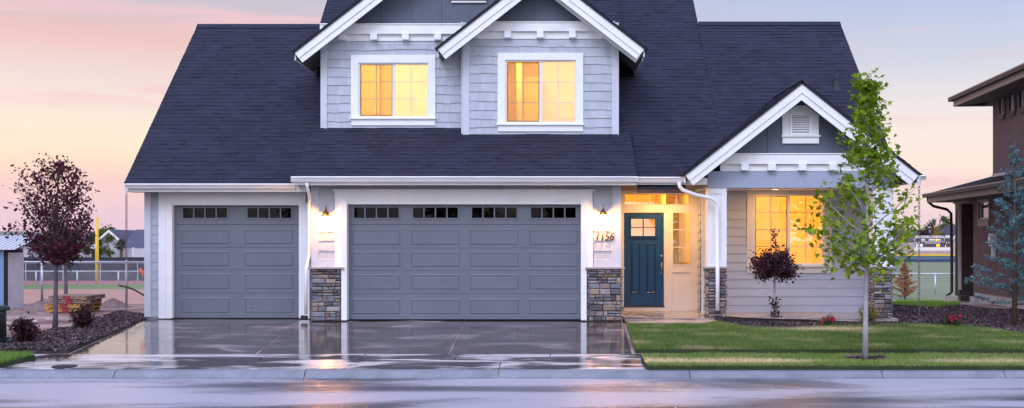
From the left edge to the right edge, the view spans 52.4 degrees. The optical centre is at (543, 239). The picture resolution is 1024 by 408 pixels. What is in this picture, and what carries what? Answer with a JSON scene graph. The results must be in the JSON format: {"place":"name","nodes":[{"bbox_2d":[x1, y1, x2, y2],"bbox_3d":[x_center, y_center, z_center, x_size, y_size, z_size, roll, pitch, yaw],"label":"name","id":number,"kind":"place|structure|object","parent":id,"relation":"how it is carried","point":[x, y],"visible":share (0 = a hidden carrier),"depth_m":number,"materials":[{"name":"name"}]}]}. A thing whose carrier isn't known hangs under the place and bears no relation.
{"place":"outdoors","nodes":[
{"label":"outdoors","id":0,"kind":"place"},
{"bbox_2d":[0,350,34,367],"bbox_3d":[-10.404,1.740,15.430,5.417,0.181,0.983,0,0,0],"label":"verge grass","id":1,"kind":"structure","parent":0,"point":[5,356],"depth_m":15.56,"materials":[{"name":"green plant"}]},
{"bbox_2d":[0,235,34,308],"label":"garden shed","id":2,"kind":"structure","parent":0,"point":[11,275],"depth_m":26.67,"materials":[{"name":"metal"}]},
{"bbox_2d":[22,243,43,256],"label":"house","id":3,"kind":"structure","parent":0,"point":[25,249],"depth_m":150.00,"materials":[{"name":"white"}]},
{"bbox_2d":[0,310,146,353],"bbox_3d":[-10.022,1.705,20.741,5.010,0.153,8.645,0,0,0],"label":"mulch","id":4,"kind":"object","parent":0,"point":[67,338],"visible":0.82,"depth_m":18.78,"materials":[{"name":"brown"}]},
{"bbox_2d":[0,305,9,342],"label":"trash bin","id":5,"kind":"object","parent":4,"relation":"on","point":[3,323],"visible":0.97,"depth_m":17.39,"materials":[{"name":"green plastic"}]},
{"bbox_2d":[8,311,41,341],"bbox_3d":[-8.764,1.484,17.566,0.512,0.561,0.557,0,0,-40],"label":"shrub","id":6,"kind":"object","parent":4,"relation":"on","point":[25,329],"visible":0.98,"depth_m":17.47,"materials":[{"name":"purple plant"}]},
{"bbox_2d":[2,153,99,327],"bbox_3d":[-9.351,0.044,19.898,1.902,3.400,1.778,0,0,0],"label":"plum tree","id":7,"kind":"object","parent":4,"relation":"on","point":[55,253],"visible":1,"depth_m":19.64,"materials":[{"name":"purple plant"}]},
{"bbox_2d":[69,303,95,327],"bbox_3d":[-8.885,1.488,20.020,0.449,0.533,0.543,0,0,-10],"label":"shrub","id":8,"kind":"object","parent":4,"relation":"on","point":[82,318],"visible":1,"depth_m":19.94,"materials":[{"name":"purple plant"}]},
{"bbox_2d":[24,289,143,303],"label":"infield ground","id":9,"kind":"structure","parent":0,"point":[110,294],"depth_m":61.62,"materials":[{"name":"soil"}]},
{"bbox_2d":[24,285,143,288],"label":"fence","id":10,"kind":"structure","parent":0,"point":[83,286],"depth_m":69.36,"materials":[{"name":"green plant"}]},
{"bbox_2d":[24,281,143,283],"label":"running track","id":11,"kind":"structure","parent":0,"point":[70,282],"depth_m":77.47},
{"bbox_2d":[95,217,98,283],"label":"foul pole","id":12,"kind":"object","parent":11,"relation":"on","point":[96,247],"visible":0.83,"depth_m":74.52,"materials":[{"name":"yellow metal"}]},
{"bbox_2d":[99,230,134,256],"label":"house","id":13,"kind":"structure","parent":0,"point":[118,234],"depth_m":130.00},
{"bbox_2d":[122,230,143,247],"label":"house","id":14,"kind":"structure","parent":0,"point":[135,239],"depth_m":129.62,"materials":[{"name":"grey"}]},
{"bbox_2d":[0,360,644,369],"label":"driveway apron","id":15,"kind":"object","parent":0,"point":[348,364],"visible":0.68,"depth_m":15.44,"materials":[{"name":"grey concrete"}]},
{"bbox_2d":[51,364,77,368],"bbox_3d":[-7.044,1.860,15.300,0.360,0.024,0.360,0,0,0],"label":"valve cover","id":16,"kind":"object","parent":15,"relation":"on","point":[63,366],"visible":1,"depth_m":15.19,"materials":[{"name":"grey metal"}]},
{"bbox_2d":[71,319,645,368],"bbox_3d":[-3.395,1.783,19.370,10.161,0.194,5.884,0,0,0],"label":"driveway","id":17,"kind":"structure","parent":0,"point":[207,336],"depth_m":18.72,"materials":[{"name":"grey concrete"}]},
{"bbox_2d":[0,229,931,239],"bbox_3d":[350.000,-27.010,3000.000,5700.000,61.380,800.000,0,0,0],"label":"hills","id":18,"kind":"structure","parent":0,"point":[9,234],"depth_m":2906.90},
{"bbox_2d":[33,354,981,361],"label":"sidewalk","id":19,"kind":"structure","parent":0,"point":[501,357],"depth_m":16.15,"materials":[{"name":"grey concrete"}]},
{"bbox_2d":[0,379,1023,407],"bbox_3d":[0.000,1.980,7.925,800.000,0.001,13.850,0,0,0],"label":"road","id":20,"kind":"structure","parent":0,"point":[511,393],"depth_m":13.41,"materials":[{"name":"grey asphalt"}]},
{"bbox_2d":[0,369,1023,378],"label":"kerb","id":21,"kind":"structure","parent":20,"relation":"on","point":[439,374],"depth_m":14.93,"materials":[{"name":"concrete"}]},
{"bbox_2d":[0,0,1023,378],"label":"sky","id":22,"kind":"structure","parent":0,"point":[86,82],"materials":[{"name":"pink"}]},
{"bbox_2d":[6,284,1018,353],"bbox_3d":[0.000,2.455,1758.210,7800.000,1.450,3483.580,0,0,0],"label":"ground","id":23,"kind":"structure","parent":0,"point":[63,319],"depth_m":23.42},
{"bbox_2d":[7,308,37,314],"bbox_3d":[-12.429,1.682,24.501,1.198,0.179,0.762,0,0,0],"label":"dirt heap","id":24,"kind":"object","parent":23,"relation":"on","point":[16,311],"visible":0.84,"depth_m":24.35,"materials":[{"name":"brown soil"}]},
{"bbox_2d":[21,301,49,311],"bbox_3d":[-12.447,1.635,25.705,1.253,0.289,0.901,0,0,0],"label":"dirt heap","id":25,"kind":"object","parent":23,"relation":"on","point":[37,306],"visible":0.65,"depth_m":25.46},
{"bbox_2d":[58,219,86,293],"bbox_3d":[-15.197,0.720,32.962,1.315,2.820,1.377,0,0,0],"label":"slim tree","id":26,"kind":"object","parent":23,"relation":"on","point":[66,279],"visible":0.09,"depth_m":32.97,"materials":[{"name":"purple plant"}]},
{"bbox_2d":[46,306,99,312],"bbox_3d":[-11.524,1.700,25.491,0.942,0.097,0.977,0,0,-3],"label":"wooden pallet","id":27,"kind":"object","parent":23,"relation":"on","point":[62,310],"visible":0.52,"depth_m":25.06,"materials":[{"name":"brown wood"}]},
{"bbox_2d":[44,302,101,307],"bbox_3d":[-11.524,1.598,25.491,0.981,0.097,0.977,0,0,3],"label":"wooden pallet","id":28,"kind":"object","parent":27,"relation":"on","point":[75,305],"visible":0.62,"depth_m":25.06,"materials":[{"name":"brown wood"}]},
{"bbox_2d":[49,298,101,303],"bbox_3d":[-11.464,1.496,25.491,0.942,0.097,0.977,0,0,-6],"label":"wooden pallet","id":29,"kind":"object","parent":28,"relation":"on","point":[74,301],"visible":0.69,"depth_m":25.07,"materials":[{"name":"brown wood"}]},
{"bbox_2d":[48,294,104,299],"bbox_3d":[-11.436,1.394,25.492,0.961,0.097,0.977,0,0,5],"label":"wooden pallet","id":30,"kind":"object","parent":29,"relation":"on","point":[77,296],"visible":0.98,"depth_m":25.21,"materials":[{"name":"brown wood"}]},
{"bbox_2d":[24,257,143,280],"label":"outfield fence","id":31,"kind":"object","parent":23,"relation":"on","point":[79,267],"visible":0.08,"depth_m":81.00,"materials":[{"name":"metal"}]},
{"bbox_2d":[24,260,143,303],"bbox_3d":[-16.450,1.265,28.700,15.104,1.426,0.086,0,0,0],"label":"chain link fence","id":32,"kind":"object","parent":23,"relation":"on","point":[88,262],"visible":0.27,"depth_m":28.69,"materials":[{"name":"metal"}]},
{"bbox_2d":[24,270,143,284],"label":"chain link fence","id":33,"kind":"object","parent":23,"relation":"on","point":[118,271],"visible":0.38,"depth_m":73.98,"materials":[{"name":"metal"}]},
{"bbox_2d":[79,231,104,256],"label":"tree","id":34,"kind":"object","parent":23,"relation":"on","point":[92,237],"visible":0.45,"depth_m":116.78,"materials":[{"name":"green plant"}]},
{"bbox_2d":[92,224,117,242],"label":"tree","id":35,"kind":"object","parent":23,"relation":"on","point":[102,232],"visible":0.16,"depth_m":135.71,"materials":[{"name":"green plant"}]},
{"bbox_2d":[101,235,117,256],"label":"tree","id":36,"kind":"object","parent":23,"relation":"on","point":[109,238],"visible":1,"depth_m":115.87,"materials":[{"name":"green plant"}]},
{"bbox_2d":[78,247,143,256],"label":"vinyl fence","id":37,"kind":"object","parent":23,"relation":"on","point":[134,252],"visible":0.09,"depth_m":118.00,"materials":[{"name":"white plastic"}]},
{"bbox_2d":[100,298,130,308],"bbox_3d":[-11.205,1.646,27.050,0.893,0.284,0.658,0,0,0],"label":"dirt heap","id":38,"kind":"object","parent":23,"relation":"on","point":[112,303],"visible":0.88,"depth_m":26.89,"materials":[{"name":"brown soil"}]},
{"bbox_2d":[117,239,125,256],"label":"tree","id":39,"kind":"object","parent":23,"relation":"on","point":[120,241],"visible":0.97,"depth_m":116.89,"materials":[{"name":"green plant"}]},
{"bbox_2d":[118,268,143,295],"bbox_3d":[-9.622,1.093,24.604,0.855,0.872,0.134,0,0,-7],"label":"garden hose","id":40,"kind":"object","parent":23,"relation":"on","point":[141,271],"visible":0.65,"depth_m":24.58,"materials":[{"name":"rubber"}]},
{"bbox_2d":[124,0,926,320],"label":"family house","id":41,"kind":"structure","parent":23,"relation":"on","point":[464,158],"depth_m":22.54,"materials":[{"name":"wood"}]},
{"bbox_2d":[124,188,128,319],"bbox_3d":[-8.690,0.294,21.660,0.090,2.769,0.090,0,0,0],"label":"rain chain","id":42,"kind":"object","parent":41,"relation":"hanging from","point":[126,190],"visible":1,"depth_m":21.66,"materials":[{"name":"grey metal"}]},
{"bbox_2d":[174,205,298,317],"bbox_3d":[-6.566,0.455,22.301,2.738,2.444,0.058,0,0,0],"label":"garage door","id":43,"kind":"structure","parent":41,"relation":"in","point":[221,271],"depth_m":22.29,"materials":[{"name":"paint"}]},
{"bbox_2d":[322,206,329,217],"bbox_3d":[-4.538,-0.588,21.665,0.180,0.270,0.210,0,0,0],"label":"wall lamp","id":44,"kind":"object","parent":41,"relation":"attached to","point":[325,213],"visible":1,"depth_m":21.61,"materials":[{"name":"white glass"}]},
{"bbox_2d":[350,55,435,125],"bbox_3d":[-3.322,-3.308,22.998,1.902,1.557,0.175,0,0,0],"label":"window","id":45,"kind":"structure","parent":41,"relation":"in","point":[357,119],"depth_m":22.95,"materials":[{"name":"paint"}]},
{"bbox_2d":[349,205,580,319],"bbox_3d":[-1.660,0.453,21.901,4.920,2.448,0.058,0,0,0],"label":"garage door","id":46,"kind":"structure","parent":41,"relation":"in","point":[397,272],"depth_m":21.89,"materials":[{"name":"paint"}]},
{"bbox_2d":[497,53,583,131],"bbox_3d":[-0.070,-3.230,22.758,1.908,1.716,0.175,0,0,0],"label":"window","id":47,"kind":"structure","parent":41,"relation":"in","point":[504,125],"depth_m":22.71,"materials":[{"name":"paint"}]},
{"bbox_2d":[599,207,606,216],"bbox_3d":[1.239,-0.614,21.665,0.180,0.270,0.210,0,0,0],"label":"wall lamp","id":48,"kind":"object","parent":41,"relation":"attached to","point":[602,213],"visible":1,"depth_m":21.61,"materials":[{"name":"white glass"}]},
{"bbox_2d":[624,213,663,305],"bbox_3d":[2.322,0.450,24.099,0.927,2.160,0.131,0,0,0],"label":"front door","id":49,"kind":"structure","parent":41,"relation":"in","point":[643,255],"depth_m":24.12,"materials":[{"name":"paint"}]},
{"bbox_2d":[746,190,832,272],"bbox_3d":[5.569,-0.204,23.598,1.952,1.915,0.175,0,0,0],"label":"window","id":50,"kind":"structure","parent":41,"relation":"in","point":[751,194],"depth_m":23.56,"materials":[{"name":"plastic"}]},
{"bbox_2d":[917,179,920,321],"bbox_3d":[7.701,0.220,21.330,0.090,2.934,0.090,0,0,0],"label":"rain chain","id":51,"kind":"object","parent":41,"relation":"hanging from","point":[918,181],"visible":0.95,"depth_m":21.32,"materials":[{"name":"grey metal"}]},
{"bbox_2d":[621,310,897,322],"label":"porch floor","id":52,"kind":"structure","parent":23,"relation":"on","point":[680,315],"depth_m":22.45,"materials":[{"name":"concrete"}]},
{"bbox_2d":[748,229,803,317],"bbox_3d":[4.863,0.746,21.919,1.077,1.991,1.163,0,0,30],"label":"purple standard","id":53,"kind":"object","parent":23,"relation":"on","point":[775,264],"visible":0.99,"depth_m":21.80,"materials":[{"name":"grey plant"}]},
{"bbox_2d":[893,227,908,242],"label":"tree","id":54,"kind":"object","parent":23,"relation":"on","point":[903,228],"visible":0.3,"depth_m":159.79,"materials":[{"name":"green plant"}]},
{"bbox_2d":[893,236,913,242],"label":"house","id":55,"kind":"structure","parent":23,"relation":"on","point":[909,239],"depth_m":165.90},
{"bbox_2d":[913,227,931,237],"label":"tree","id":56,"kind":"object","parent":23,"relation":"on","point":[922,232],"visible":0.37,"depth_m":164.68,"materials":[{"name":"brown plant"}]},
{"bbox_2d":[894,254,954,261],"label":"outfield wall","id":57,"kind":"structure","parent":23,"relation":"on","point":[933,258],"depth_m":149.95,"materials":[{"name":"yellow paint"}]},
{"bbox_2d":[914,235,949,253],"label":"scoreboard","id":58,"kind":"object","parent":23,"relation":"on","point":[937,243],"visible":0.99,"depth_m":152.00,"materials":[{"name":"white"}]},
{"bbox_2d":[923,218,944,234],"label":"tree","id":59,"kind":"object","parent":23,"relation":"on","point":[932,224],"visible":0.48,"depth_m":175.08,"materials":[{"name":"green plant"}]},
{"bbox_2d":[932,225,943,234],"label":"tree","id":60,"kind":"object","parent":23,"relation":"on","point":[936,228],"visible":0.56,"depth_m":159.75,"materials":[{"name":"brown plant"}]},
{"bbox_2d":[938,215,953,228],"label":"tree","id":61,"kind":"object","parent":23,"relation":"on","point":[945,220],"visible":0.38,"depth_m":177.80,"materials":[{"name":"green plant"}]},
{"bbox_2d":[922,63,1023,308],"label":"brown house","id":62,"kind":"structure","parent":23,"relation":"on","point":[1002,94],"depth_m":28.52,"materials":[{"name":"paint"}]},
{"bbox_2d":[977,199,989,225],"bbox_3d":[12.525,-0.780,29.533,0.110,0.780,1.040,0,0,5],"label":"wall lamp","id":63,"kind":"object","parent":62,"relation":"in","point":[982,221],"depth_m":29.64,"materials":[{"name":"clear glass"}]},
{"bbox_2d":[998,97,1005,119],"bbox_3d":[12.385,-3.578,28.019,0.110,0.664,0.520,0,0,5],"label":"window","id":64,"kind":"structure","parent":62,"relation":"in","point":[1001,116],"depth_m":28.16,"materials":[{"name":"glass"}]},
{"bbox_2d":[1008,93,1015,116],"bbox_3d":[12.322,-3.578,27.262,0.125,0.664,0.520,0,0,5],"label":"window","id":65,"kind":"structure","parent":62,"relation":"in","point":[1011,113],"depth_m":27.35,"materials":[{"name":"glass"}]},
{"bbox_2d":[1019,91,1023,113],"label":"window","id":66,"kind":"structure","parent":62,"relation":"in","point":[1021,106],"depth_m":26.66,"materials":[{"name":"glass"}]},
{"bbox_2d":[625,320,714,323],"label":"front path","id":67,"kind":"structure","parent":0,"point":[668,321],"depth_m":21.16,"materials":[{"name":"concrete"}]},
{"bbox_2d":[714,315,924,322],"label":"mulch ground","id":68,"kind":"structure","parent":0,"point":[729,318],"depth_m":21.48,"materials":[{"name":"brown wood"}]},
{"bbox_2d":[723,303,1023,332],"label":"mulch","id":69,"kind":"object","parent":68,"relation":"on","point":[997,318],"visible":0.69,"depth_m":22.46,"materials":[{"name":"brown plant"}]},
{"bbox_2d":[817,315,839,325],"bbox_3d":[5.617,1.601,20.544,0.472,0.266,0.384,0,0,0],"label":"rose bush","id":70,"kind":"object","parent":69,"relation":"on","point":[830,321],"visible":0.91,"depth_m":20.47,"materials":[{"name":"pink plant"}]},
{"bbox_2d":[858,302,879,321],"bbox_3d":[6.690,1.485,21.426,0.449,0.475,0.510,0,0,0],"label":"shrub","id":71,"kind":"object","parent":69,"relation":"on","point":[871,316],"visible":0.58,"depth_m":21.35,"materials":[{"name":"green plant"}]},
{"bbox_2d":[932,312,965,325],"bbox_3d":[7.972,1.579,20.351,0.539,0.350,0.611,0,0,-44],"label":"rose bush","id":72,"kind":"object","parent":69,"relation":"on","point":[951,319],"visible":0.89,"depth_m":20.24,"materials":[{"name":"pink plant"}]},
{"bbox_2d":[964,141,1023,322],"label":"blue spruce","id":73,"kind":"object","parent":69,"relation":"on","point":[1014,291],"visible":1,"depth_m":20.95,"materials":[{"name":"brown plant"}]},
{"bbox_2d":[626,320,1023,354],"bbox_3d":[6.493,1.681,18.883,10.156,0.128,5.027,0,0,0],"label":"lawn grass","id":74,"kind":"structure","parent":0,"point":[717,334],"depth_m":18.06,"materials":[{"name":"green plant"}]},
{"bbox_2d":[641,351,1023,369],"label":"verge ground","id":75,"kind":"structure","parent":0,"point":[848,367],"depth_m":15.03,"materials":[{"name":"plant"}]},
{"bbox_2d":[843,354,887,360],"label":"mulch","id":76,"kind":"object","parent":75,"relation":"on","point":[849,356],"visible":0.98,"depth_m":15.49,"materials":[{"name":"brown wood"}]},
{"bbox_2d":[793,68,922,359],"bbox_3d":[4.755,-0.391,15.568,1.982,4.340,1.864,0,0,0],"label":"maple tree","id":77,"kind":"object","parent":76,"relation":"on","point":[868,93],"visible":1,"depth_m":15.41,"materials":[{"name":"green plant"}]},
{"bbox_2d":[891,262,954,301],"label":"outfield ground","id":78,"kind":"structure","parent":0,"point":[942,281],"depth_m":81.15,"materials":[{"name":"green plant"}]},
{"bbox_2d":[892,261,917,298],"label":"dead conifer","id":79,"kind":"object","parent":78,"relation":"on","point":[905,286],"visible":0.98,"depth_m":55.45,"materials":[{"name":"brown plant"}]},
{"bbox_2d":[892,273,954,293],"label":"chain link fence","id":80,"kind":"object","parent":78,"relation":"on","point":[934,281],"visible":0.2,"depth_m":60.99,"materials":[{"name":"metal"}]},
{"bbox_2d":[893,243,954,253],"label":"tan wall","id":81,"kind":"structure","parent":0,"point":[905,249],"depth_m":158.00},
{"bbox_2d":[892,299,961,306],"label":"lawn grass","id":82,"kind":"structure","parent":0,"point":[930,303],"depth_m":28.41,"materials":[{"name":"green plant"}]},
{"bbox_2d":[935,225,954,242],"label":"house","id":83,"kind":"structure","parent":0,"point":[946,228],"depth_m":173.99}
]}

